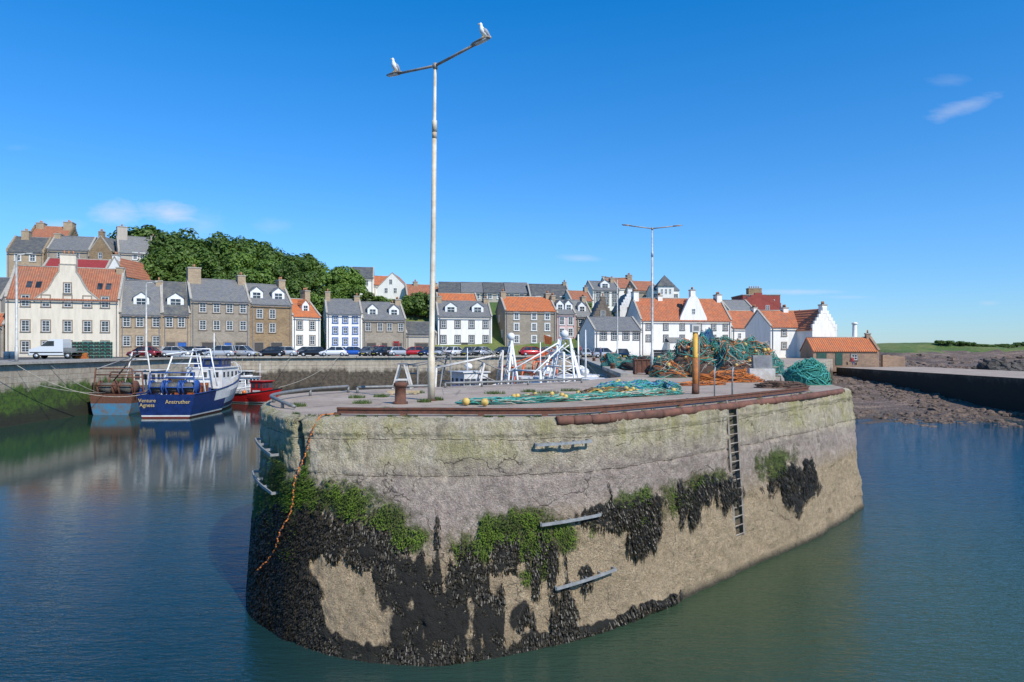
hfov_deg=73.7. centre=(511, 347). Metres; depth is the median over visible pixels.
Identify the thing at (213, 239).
broadleaf tree
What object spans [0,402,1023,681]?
sea water
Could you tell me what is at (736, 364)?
brown net pile
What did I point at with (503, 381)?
pier guard rail
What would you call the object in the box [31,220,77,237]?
crowstepped mansion
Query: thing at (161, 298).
skews
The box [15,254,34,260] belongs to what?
windows
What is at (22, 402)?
harbour quay
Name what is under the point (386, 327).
window surrounds
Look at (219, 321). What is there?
window frames
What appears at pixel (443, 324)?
window frames
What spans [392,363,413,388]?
steel trestle
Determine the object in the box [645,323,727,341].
window surrounds
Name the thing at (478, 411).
rusty edge rail
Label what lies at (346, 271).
broadleaf tree
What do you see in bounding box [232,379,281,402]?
red fishing boat
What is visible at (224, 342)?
door surround
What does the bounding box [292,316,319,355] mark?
walls
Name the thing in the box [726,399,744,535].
iron ladder
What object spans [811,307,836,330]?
crow steps
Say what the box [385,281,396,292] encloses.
windows
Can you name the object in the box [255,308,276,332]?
window surrounds
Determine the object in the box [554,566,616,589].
steel grab rail
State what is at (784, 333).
windows
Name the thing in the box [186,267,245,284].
chimneys
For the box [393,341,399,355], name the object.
red telephone box
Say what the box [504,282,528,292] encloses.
roof
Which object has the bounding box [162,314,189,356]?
walls
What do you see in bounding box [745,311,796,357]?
walls
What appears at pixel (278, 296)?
window frames
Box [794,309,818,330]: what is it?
roof
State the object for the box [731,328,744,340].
walls
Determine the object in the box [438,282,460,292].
roof
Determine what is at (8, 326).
downpipes
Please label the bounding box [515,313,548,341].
windows
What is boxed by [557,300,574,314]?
roof
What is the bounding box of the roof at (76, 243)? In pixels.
[47,236,93,250]
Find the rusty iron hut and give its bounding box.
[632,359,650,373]
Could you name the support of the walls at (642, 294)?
on the ground terrain
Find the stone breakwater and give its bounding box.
[971,358,1023,370]
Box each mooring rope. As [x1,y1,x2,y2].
[1,374,91,392]
[17,365,143,396]
[256,412,335,570]
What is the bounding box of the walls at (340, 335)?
[323,304,361,348]
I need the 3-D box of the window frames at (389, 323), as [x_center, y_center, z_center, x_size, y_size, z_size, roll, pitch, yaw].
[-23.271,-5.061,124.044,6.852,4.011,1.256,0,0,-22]
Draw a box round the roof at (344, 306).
[327,298,361,314]
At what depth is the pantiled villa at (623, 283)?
173.38 m
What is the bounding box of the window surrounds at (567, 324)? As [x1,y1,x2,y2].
[559,316,573,336]
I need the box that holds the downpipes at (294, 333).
[294,318,294,348]
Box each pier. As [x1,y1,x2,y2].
[246,357,863,666]
[836,367,1023,412]
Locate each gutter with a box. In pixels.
[10,300,117,302]
[120,315,160,316]
[191,301,249,303]
[251,305,291,306]
[327,315,359,315]
[506,312,555,312]
[642,321,731,322]
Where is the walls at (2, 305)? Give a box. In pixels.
[0,297,4,311]
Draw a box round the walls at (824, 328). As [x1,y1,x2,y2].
[797,314,836,357]
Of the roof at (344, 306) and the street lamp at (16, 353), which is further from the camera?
the roof at (344, 306)
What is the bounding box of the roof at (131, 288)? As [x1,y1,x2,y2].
[121,279,160,315]
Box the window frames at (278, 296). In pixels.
[252,292,281,331]
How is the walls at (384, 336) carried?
on the harbour quay
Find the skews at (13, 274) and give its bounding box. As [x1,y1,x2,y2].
[4,264,126,299]
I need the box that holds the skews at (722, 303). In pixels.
[625,297,731,320]
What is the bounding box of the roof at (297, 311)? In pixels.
[291,298,319,317]
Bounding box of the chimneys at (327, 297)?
[324,291,359,301]
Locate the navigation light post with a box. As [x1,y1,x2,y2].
[690,324,700,393]
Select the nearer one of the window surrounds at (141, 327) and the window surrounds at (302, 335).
the window surrounds at (141, 327)
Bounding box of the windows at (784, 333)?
[783,330,785,347]
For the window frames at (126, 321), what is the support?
attached to the walls at (133, 330)
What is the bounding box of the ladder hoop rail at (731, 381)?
[714,367,733,399]
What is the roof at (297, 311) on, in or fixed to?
on the walls at (305, 332)
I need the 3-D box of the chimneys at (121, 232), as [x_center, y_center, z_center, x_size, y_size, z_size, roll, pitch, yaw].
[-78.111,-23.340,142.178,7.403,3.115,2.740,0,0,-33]
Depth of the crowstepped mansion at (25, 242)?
141.83 m
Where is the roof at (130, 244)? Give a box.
[119,236,153,254]
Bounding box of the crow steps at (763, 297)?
[743,293,780,306]
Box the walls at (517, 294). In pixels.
[506,293,528,295]
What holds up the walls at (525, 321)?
on the harbour quay
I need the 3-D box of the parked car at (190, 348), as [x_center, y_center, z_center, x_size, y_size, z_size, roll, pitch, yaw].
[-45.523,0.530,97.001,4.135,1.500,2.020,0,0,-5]
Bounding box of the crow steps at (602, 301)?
[593,298,612,316]
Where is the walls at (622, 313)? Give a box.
[614,296,630,316]
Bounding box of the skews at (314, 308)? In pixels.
[292,301,320,316]
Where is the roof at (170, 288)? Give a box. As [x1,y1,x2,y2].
[163,281,189,314]
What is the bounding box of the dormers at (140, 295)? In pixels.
[133,292,148,303]
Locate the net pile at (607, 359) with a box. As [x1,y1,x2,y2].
[600,352,621,368]
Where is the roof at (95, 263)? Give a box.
[45,258,108,267]
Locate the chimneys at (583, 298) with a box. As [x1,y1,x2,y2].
[579,296,586,302]
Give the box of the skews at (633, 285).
[624,280,654,292]
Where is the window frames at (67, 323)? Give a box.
[21,283,108,351]
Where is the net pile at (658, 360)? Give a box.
[648,349,675,374]
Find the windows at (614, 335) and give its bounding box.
[601,332,638,338]
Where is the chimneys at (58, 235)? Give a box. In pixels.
[53,233,63,238]
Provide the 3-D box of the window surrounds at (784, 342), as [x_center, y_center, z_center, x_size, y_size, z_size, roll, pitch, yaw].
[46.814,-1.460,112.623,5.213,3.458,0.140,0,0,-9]
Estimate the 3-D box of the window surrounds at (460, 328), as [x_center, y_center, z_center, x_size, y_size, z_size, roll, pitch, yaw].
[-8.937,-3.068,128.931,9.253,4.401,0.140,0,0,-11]
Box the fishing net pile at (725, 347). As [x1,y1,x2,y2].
[708,335,779,376]
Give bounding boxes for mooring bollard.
[393,382,407,403]
[610,363,614,368]
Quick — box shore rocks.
[830,353,1023,426]
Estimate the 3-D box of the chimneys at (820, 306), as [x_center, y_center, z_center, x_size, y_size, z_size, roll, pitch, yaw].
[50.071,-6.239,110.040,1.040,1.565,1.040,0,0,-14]
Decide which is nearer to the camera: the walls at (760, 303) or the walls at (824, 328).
the walls at (824, 328)
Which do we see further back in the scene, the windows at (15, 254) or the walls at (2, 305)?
the windows at (15, 254)
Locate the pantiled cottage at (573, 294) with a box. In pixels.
[564,285,593,306]
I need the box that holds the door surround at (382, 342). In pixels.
[366,342,402,346]
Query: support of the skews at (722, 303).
on the roof at (667, 309)
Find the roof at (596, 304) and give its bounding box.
[591,300,599,315]
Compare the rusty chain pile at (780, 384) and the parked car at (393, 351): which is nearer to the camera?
the rusty chain pile at (780, 384)
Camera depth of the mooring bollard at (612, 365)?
47.36 m
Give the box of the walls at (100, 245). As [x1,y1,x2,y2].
[89,237,114,259]
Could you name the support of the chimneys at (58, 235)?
on the roof at (76, 243)
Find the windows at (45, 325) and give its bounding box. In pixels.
[22,284,107,351]
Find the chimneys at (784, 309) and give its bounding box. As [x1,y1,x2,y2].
[779,307,788,312]
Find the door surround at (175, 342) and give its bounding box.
[165,341,186,346]
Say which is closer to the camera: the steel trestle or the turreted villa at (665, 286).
the steel trestle
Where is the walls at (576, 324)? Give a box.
[576,317,584,337]
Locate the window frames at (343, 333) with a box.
[333,316,356,344]
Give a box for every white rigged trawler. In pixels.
[427,333,569,386]
[509,330,604,383]
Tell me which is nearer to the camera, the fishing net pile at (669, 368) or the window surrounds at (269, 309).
the fishing net pile at (669, 368)
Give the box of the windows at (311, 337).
[298,306,313,343]
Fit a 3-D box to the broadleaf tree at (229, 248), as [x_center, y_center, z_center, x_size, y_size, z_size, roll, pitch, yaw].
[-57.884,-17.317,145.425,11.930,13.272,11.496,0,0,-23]
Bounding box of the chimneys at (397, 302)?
[389,299,401,305]
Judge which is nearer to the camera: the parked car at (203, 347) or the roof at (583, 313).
the parked car at (203, 347)
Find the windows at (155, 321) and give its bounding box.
[123,298,158,344]
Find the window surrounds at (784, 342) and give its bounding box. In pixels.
[781,329,787,349]
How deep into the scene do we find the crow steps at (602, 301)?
127.97 m
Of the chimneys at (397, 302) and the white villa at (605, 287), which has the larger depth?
the white villa at (605, 287)
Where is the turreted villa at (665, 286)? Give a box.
[645,275,679,297]
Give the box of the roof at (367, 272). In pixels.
[353,267,372,278]
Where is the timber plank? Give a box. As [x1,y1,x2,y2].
[387,390,419,394]
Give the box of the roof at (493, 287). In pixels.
[483,282,504,292]
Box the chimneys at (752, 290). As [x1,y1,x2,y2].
[746,288,761,293]
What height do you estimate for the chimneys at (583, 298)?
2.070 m
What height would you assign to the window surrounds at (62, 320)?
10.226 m
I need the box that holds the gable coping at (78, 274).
[33,263,100,303]
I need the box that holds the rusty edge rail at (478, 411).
[333,386,808,415]
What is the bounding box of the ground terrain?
[319,295,1023,423]
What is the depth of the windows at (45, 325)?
98.53 m
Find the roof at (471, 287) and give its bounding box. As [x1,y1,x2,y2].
[461,282,483,292]
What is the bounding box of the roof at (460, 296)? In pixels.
[438,292,476,300]
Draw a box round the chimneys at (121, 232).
[116,226,151,240]
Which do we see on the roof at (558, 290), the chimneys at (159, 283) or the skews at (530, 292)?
the skews at (530, 292)
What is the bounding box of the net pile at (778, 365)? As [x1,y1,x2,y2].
[771,351,784,375]
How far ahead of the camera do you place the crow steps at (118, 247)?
137.84 m
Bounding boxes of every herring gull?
[391,58,399,71]
[478,23,491,37]
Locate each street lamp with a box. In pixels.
[14,253,32,361]
[145,282,157,357]
[386,36,490,400]
[601,276,632,352]
[622,224,681,365]
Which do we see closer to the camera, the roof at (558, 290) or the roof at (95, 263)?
the roof at (95, 263)
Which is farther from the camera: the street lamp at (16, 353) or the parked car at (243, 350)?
the parked car at (243, 350)
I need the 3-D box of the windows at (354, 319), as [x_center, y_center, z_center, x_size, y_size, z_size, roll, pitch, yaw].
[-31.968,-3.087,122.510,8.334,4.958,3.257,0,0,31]
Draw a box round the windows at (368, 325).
[366,309,402,330]
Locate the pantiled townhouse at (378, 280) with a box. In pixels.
[374,275,387,295]
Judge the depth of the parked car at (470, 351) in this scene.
108.86 m
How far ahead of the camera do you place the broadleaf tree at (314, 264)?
136.06 m
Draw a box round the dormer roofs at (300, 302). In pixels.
[297,299,309,304]
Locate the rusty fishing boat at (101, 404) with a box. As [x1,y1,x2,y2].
[89,346,172,414]
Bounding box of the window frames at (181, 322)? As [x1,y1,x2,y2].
[166,298,184,326]
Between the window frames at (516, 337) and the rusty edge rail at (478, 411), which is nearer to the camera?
the rusty edge rail at (478, 411)
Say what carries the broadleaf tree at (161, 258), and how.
on the ground terrain
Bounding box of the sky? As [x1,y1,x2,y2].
[0,0,1023,343]
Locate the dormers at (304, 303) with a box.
[298,301,308,310]
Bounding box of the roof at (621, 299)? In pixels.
[612,293,626,312]
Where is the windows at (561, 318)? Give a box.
[558,305,571,335]
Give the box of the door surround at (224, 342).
[201,341,246,345]
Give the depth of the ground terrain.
128.94 m
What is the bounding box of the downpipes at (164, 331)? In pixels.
[164,316,187,346]
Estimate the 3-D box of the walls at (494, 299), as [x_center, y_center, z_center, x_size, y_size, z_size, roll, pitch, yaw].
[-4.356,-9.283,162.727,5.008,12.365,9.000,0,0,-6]
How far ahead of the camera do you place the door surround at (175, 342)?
104.37 m
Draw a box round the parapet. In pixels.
[731,294,780,297]
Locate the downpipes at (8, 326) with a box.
[7,299,116,355]
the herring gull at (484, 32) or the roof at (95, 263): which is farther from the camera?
the roof at (95, 263)
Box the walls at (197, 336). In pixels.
[188,292,249,346]
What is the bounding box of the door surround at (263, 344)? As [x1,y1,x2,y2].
[253,342,282,355]
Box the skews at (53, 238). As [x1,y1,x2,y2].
[46,236,96,249]
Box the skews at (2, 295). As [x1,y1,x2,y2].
[0,281,8,299]
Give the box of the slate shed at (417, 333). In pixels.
[406,321,436,348]
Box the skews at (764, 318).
[744,309,771,327]
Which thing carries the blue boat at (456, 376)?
on the sea water
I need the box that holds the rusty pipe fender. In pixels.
[555,388,844,424]
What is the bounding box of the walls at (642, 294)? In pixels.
[624,282,645,297]
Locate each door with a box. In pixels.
[166,342,185,345]
[202,343,245,348]
[254,343,281,355]
[367,343,401,346]
[415,343,427,347]
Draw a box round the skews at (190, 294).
[186,277,250,301]
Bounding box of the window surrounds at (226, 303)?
[198,301,246,330]
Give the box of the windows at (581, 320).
[579,307,583,336]
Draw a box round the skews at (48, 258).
[42,257,111,267]
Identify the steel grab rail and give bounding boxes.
[252,470,278,494]
[255,437,279,456]
[535,439,591,446]
[540,512,600,526]
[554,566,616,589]
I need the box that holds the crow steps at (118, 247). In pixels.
[115,234,156,252]
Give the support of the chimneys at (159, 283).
on the walls at (175, 333)
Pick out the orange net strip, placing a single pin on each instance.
(707, 382)
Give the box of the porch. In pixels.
[667,342,677,352]
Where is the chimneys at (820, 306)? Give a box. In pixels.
[818,304,827,311]
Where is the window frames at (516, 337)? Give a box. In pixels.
[501,313,548,342]
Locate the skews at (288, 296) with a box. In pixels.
[243,285,292,304]
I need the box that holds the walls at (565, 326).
[556,313,575,340]
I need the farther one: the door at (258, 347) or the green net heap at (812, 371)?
the door at (258, 347)
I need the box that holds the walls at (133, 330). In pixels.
[120,313,161,356]
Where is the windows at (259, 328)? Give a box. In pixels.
[252,292,281,331]
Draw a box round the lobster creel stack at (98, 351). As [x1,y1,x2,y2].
[71,342,112,357]
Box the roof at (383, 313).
[361,301,404,320]
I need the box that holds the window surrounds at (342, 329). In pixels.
[323,316,358,344]
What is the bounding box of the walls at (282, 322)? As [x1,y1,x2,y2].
[250,303,291,355]
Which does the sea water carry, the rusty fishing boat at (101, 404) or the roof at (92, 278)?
the rusty fishing boat at (101, 404)
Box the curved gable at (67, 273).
[34,265,99,303]
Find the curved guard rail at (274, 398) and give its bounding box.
[269,385,349,408]
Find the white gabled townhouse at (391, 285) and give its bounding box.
[376,272,404,298]
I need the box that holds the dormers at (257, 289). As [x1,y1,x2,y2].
[249,287,283,298]
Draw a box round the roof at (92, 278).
[6,265,121,300]
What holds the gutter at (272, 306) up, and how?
attached to the walls at (282, 322)
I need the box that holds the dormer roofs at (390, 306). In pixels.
[366,303,399,309]
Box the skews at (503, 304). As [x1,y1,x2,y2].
[495,296,556,312]
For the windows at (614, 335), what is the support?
in the white slate cottage at (601, 331)
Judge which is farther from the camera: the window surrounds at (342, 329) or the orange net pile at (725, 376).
the window surrounds at (342, 329)
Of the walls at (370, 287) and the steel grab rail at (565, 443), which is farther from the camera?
the walls at (370, 287)
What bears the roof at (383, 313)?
on the walls at (384, 336)
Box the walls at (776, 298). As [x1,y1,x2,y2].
[731,295,779,302]
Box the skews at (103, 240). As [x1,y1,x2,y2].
[89,235,111,250]
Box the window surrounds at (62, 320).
[20,282,109,352]
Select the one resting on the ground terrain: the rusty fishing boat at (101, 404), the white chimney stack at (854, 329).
the white chimney stack at (854, 329)
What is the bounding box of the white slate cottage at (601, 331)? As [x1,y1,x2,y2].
[579,316,642,356]
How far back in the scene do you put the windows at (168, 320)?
104.93 m
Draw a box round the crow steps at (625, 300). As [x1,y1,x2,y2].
[620,291,631,310]
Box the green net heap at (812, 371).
[782,358,831,384]
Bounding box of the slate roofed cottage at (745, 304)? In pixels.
[722,299,751,309]
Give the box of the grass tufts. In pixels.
[290,388,811,417]
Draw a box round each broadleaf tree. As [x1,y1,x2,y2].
[107,226,145,239]
[127,224,182,236]
[137,247,189,280]
[146,227,199,255]
[150,263,197,281]
[162,236,211,259]
[175,255,208,278]
[199,252,236,278]
[202,231,245,262]
[210,237,262,262]
[212,267,246,279]
[225,251,256,273]
[235,267,277,283]
[239,241,284,260]
[251,258,282,273]
[262,247,298,260]
[267,261,302,283]
[271,277,302,297]
[281,253,312,270]
[284,271,323,298]
[295,256,328,277]
[313,272,347,294]
[319,266,365,287]
[328,283,361,299]
[345,276,368,293]
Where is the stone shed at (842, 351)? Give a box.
[800,330,879,371]
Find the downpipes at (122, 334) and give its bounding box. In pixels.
[122,316,159,355]
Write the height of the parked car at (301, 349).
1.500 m
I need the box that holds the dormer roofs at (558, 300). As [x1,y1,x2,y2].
[554,299,572,304]
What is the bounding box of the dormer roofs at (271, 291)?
[248,286,284,293]
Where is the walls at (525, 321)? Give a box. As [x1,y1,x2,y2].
[496,299,555,345]
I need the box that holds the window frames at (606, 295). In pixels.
[598,291,616,304]
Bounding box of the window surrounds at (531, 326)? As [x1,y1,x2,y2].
[498,313,549,342]
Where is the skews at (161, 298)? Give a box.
[160,282,190,313]
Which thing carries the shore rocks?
on the ground terrain
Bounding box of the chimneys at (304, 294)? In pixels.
[283,290,310,302]
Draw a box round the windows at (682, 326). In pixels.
[647,309,726,340]
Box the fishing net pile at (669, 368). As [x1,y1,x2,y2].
[648,358,688,377]
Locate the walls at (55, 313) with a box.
[5,275,125,356]
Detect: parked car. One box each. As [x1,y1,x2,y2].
[126,346,161,356]
[161,346,193,356]
[182,346,205,355]
[195,346,215,356]
[203,345,236,356]
[233,345,258,355]
[258,346,284,355]
[271,346,297,355]
[295,347,314,355]
[298,347,324,355]
[319,347,346,355]
[345,347,365,355]
[358,347,376,355]
[370,347,391,355]
[387,347,409,355]
[403,347,422,355]
[417,347,438,355]
[434,347,446,355]
[445,347,464,355]
[460,347,477,355]
[473,347,491,355]
[491,347,507,355]
[518,347,542,355]
[581,349,591,356]
[592,348,612,357]
[615,349,630,357]
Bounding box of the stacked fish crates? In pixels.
[653,350,675,357]
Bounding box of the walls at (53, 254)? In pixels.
[47,238,96,258]
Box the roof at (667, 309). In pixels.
[635,297,730,321]
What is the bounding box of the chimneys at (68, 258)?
[59,253,124,274]
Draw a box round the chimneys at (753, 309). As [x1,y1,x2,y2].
[750,307,757,312]
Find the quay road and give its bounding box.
[0,356,372,359]
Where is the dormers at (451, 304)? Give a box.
[445,302,482,311]
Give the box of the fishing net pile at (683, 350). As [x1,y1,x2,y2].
[670,332,718,376]
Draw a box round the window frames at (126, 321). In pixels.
[123,298,158,345]
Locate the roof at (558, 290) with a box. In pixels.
[529,284,566,297]
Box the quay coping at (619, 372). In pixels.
[0,355,632,376]
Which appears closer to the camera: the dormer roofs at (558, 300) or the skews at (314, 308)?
the skews at (314, 308)
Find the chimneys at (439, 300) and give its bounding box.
[435,296,488,303]
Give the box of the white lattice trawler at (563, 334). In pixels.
[543,330,580,381]
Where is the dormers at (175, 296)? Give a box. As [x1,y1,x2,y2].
[167,293,183,304]
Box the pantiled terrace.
[404,279,437,298]
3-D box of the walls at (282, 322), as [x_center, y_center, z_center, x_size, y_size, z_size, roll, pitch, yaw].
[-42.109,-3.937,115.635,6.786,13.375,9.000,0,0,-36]
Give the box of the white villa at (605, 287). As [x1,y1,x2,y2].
[586,276,620,310]
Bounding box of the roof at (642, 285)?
[632,281,650,290]
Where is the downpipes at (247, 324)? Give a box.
[247,304,247,345]
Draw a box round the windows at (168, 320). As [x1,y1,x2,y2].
[166,299,183,326]
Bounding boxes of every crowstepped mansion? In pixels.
[6,228,52,276]
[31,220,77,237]
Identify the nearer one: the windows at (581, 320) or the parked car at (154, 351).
the parked car at (154, 351)
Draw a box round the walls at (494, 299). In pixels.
[484,293,497,301]
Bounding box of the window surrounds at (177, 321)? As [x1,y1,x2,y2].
[165,316,185,327]
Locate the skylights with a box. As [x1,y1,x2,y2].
[26,281,111,289]
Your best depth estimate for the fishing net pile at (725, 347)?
37.36 m
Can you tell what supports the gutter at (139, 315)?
attached to the walls at (133, 330)
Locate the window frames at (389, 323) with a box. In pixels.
[369,309,402,330]
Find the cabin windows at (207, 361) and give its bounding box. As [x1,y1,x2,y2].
[190,359,236,376]
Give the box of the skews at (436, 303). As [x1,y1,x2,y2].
[435,300,492,316]
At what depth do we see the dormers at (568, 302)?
132.72 m
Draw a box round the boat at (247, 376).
[235,362,260,392]
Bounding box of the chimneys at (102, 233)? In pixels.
[98,231,105,238]
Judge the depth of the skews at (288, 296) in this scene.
114.91 m
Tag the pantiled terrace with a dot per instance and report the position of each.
(415, 287)
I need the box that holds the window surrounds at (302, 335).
[296,320,315,344]
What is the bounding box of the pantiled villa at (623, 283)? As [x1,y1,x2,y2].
[601,273,632,295]
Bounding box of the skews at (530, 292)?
[527,283,568,295]
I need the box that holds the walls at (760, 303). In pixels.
[748,297,780,309]
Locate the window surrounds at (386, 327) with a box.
[365,322,403,331]
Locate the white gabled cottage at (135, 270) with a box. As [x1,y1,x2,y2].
[107,252,149,279]
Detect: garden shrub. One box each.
[310,293,338,320]
[360,291,374,300]
[371,296,386,301]
[401,294,412,305]
[404,291,435,317]
[406,305,417,316]
[416,311,428,317]
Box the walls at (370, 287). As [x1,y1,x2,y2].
[360,278,373,294]
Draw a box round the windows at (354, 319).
[333,317,356,343]
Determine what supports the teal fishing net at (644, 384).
on the harbour pier at (425, 540)
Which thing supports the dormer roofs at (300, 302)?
on the dormers at (304, 303)
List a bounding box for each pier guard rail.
[356,384,427,392]
[444,378,582,387]
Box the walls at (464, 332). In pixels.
[435,305,491,344]
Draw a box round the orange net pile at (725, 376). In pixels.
[691,370,764,382]
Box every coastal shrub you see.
[934,340,947,345]
[953,341,965,345]
[964,342,976,345]
[995,344,1008,347]
[1009,342,1023,346]
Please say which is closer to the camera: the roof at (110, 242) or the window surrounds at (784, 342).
the window surrounds at (784, 342)
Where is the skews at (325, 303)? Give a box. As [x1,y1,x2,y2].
[323,298,362,313]
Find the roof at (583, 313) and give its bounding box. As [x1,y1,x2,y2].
[570,300,591,316]
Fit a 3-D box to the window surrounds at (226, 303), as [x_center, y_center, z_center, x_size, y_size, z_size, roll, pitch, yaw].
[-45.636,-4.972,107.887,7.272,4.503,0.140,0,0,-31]
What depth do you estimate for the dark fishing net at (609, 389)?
23.00 m
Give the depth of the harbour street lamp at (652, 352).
46.94 m
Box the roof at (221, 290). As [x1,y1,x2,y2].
[190,278,248,302]
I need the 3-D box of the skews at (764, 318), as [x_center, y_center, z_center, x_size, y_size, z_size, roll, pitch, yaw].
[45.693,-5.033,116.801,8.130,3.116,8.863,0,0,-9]
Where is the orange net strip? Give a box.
[677,380,725,385]
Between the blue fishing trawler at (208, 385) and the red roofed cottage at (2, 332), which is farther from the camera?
the red roofed cottage at (2, 332)
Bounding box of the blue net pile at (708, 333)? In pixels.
[699,327,713,342]
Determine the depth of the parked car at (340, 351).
102.81 m
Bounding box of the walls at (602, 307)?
[596,304,609,316]
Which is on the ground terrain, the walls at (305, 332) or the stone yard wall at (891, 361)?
the stone yard wall at (891, 361)
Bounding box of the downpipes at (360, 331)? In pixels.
[328,315,360,347]
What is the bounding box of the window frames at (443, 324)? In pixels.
[441,307,487,342]
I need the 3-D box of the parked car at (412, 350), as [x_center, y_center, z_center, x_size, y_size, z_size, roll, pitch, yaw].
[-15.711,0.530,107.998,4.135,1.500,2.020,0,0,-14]
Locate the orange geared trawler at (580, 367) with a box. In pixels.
[497,346,606,383]
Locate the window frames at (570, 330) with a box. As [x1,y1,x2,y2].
[558,304,572,335]
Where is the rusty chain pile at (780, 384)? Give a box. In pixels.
[754,380,809,388]
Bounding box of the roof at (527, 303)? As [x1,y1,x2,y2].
[503,296,555,311]
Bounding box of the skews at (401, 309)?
[362,304,405,319]
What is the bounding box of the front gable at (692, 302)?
[679,296,706,321]
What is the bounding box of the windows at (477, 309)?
[442,307,486,341]
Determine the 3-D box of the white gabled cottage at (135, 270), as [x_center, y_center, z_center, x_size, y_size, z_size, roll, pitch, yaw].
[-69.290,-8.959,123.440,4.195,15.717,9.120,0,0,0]
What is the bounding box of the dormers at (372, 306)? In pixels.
[366,304,398,314]
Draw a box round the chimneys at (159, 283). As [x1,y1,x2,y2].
[155,280,162,285]
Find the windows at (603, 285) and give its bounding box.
[597,284,615,304]
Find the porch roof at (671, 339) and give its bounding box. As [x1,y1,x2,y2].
[666,337,681,341]
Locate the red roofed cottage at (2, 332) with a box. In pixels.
[0,312,4,356]
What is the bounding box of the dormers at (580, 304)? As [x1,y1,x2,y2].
[576,302,585,310]
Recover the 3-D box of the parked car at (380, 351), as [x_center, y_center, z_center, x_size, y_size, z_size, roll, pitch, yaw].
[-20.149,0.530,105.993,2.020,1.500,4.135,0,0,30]
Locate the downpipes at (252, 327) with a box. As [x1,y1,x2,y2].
[252,306,290,348]
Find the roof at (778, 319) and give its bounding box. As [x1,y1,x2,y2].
[760,310,798,327]
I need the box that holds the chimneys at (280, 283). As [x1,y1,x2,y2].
[275,279,285,288]
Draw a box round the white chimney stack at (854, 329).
[852,322,857,336]
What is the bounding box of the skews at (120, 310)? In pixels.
[119,280,162,313]
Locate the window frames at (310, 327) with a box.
[297,305,314,343]
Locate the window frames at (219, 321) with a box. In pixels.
[199,303,245,329]
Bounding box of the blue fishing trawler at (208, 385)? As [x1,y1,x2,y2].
[136,335,241,417]
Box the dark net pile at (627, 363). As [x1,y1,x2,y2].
[617,354,654,370]
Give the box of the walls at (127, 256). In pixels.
[116,241,153,271]
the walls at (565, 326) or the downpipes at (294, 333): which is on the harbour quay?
the walls at (565, 326)
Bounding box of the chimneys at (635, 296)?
[631,289,721,302]
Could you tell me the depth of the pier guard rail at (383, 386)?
24.66 m
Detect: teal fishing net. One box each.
[455,388,684,404]
[594,379,682,390]
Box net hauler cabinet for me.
[747,355,781,380]
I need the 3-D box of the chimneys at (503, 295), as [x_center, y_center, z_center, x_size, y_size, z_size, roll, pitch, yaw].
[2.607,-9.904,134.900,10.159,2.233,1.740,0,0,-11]
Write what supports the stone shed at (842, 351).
on the ground terrain
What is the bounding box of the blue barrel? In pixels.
[3,351,13,358]
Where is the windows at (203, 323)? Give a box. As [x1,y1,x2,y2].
[200,303,245,329]
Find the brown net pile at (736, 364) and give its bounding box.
[716,357,750,371]
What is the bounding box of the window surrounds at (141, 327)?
[121,316,160,346]
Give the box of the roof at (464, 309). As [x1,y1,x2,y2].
[438,300,490,316]
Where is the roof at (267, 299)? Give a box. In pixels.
[246,283,291,305]
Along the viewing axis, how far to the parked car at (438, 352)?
107.81 m
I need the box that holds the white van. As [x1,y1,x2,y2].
[28,339,83,358]
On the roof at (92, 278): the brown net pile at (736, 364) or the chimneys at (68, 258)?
the chimneys at (68, 258)
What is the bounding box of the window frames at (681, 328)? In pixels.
[647,311,726,340]
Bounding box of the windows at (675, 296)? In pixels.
[654,289,676,297]
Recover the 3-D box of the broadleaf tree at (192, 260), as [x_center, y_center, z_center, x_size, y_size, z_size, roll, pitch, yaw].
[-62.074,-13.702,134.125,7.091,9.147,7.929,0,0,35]
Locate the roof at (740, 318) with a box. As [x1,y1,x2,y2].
[727,310,753,327]
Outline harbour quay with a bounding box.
[0,355,650,427]
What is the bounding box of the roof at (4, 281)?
[0,277,9,295]
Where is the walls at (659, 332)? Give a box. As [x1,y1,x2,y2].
[626,300,730,354]
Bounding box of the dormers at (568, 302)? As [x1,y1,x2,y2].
[555,300,571,308]
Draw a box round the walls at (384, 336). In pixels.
[362,319,405,348]
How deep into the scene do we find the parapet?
155.90 m
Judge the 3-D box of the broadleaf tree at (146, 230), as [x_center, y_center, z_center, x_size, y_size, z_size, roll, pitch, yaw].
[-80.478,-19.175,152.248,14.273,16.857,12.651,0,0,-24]
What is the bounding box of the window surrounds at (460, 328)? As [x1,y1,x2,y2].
[440,320,488,342]
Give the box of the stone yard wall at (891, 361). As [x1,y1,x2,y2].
[881,355,904,366]
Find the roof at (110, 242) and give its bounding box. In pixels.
[104,237,116,252]
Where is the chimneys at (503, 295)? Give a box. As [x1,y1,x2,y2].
[499,291,550,298]
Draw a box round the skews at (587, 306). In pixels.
[569,299,592,315]
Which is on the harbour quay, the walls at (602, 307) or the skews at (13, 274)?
the walls at (602, 307)
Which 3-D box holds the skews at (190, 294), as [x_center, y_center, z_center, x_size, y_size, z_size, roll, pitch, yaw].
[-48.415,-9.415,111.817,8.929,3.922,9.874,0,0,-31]
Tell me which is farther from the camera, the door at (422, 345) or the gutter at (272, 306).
the door at (422, 345)
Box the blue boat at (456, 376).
[402,346,498,387]
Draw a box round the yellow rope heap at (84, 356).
[75,352,88,358]

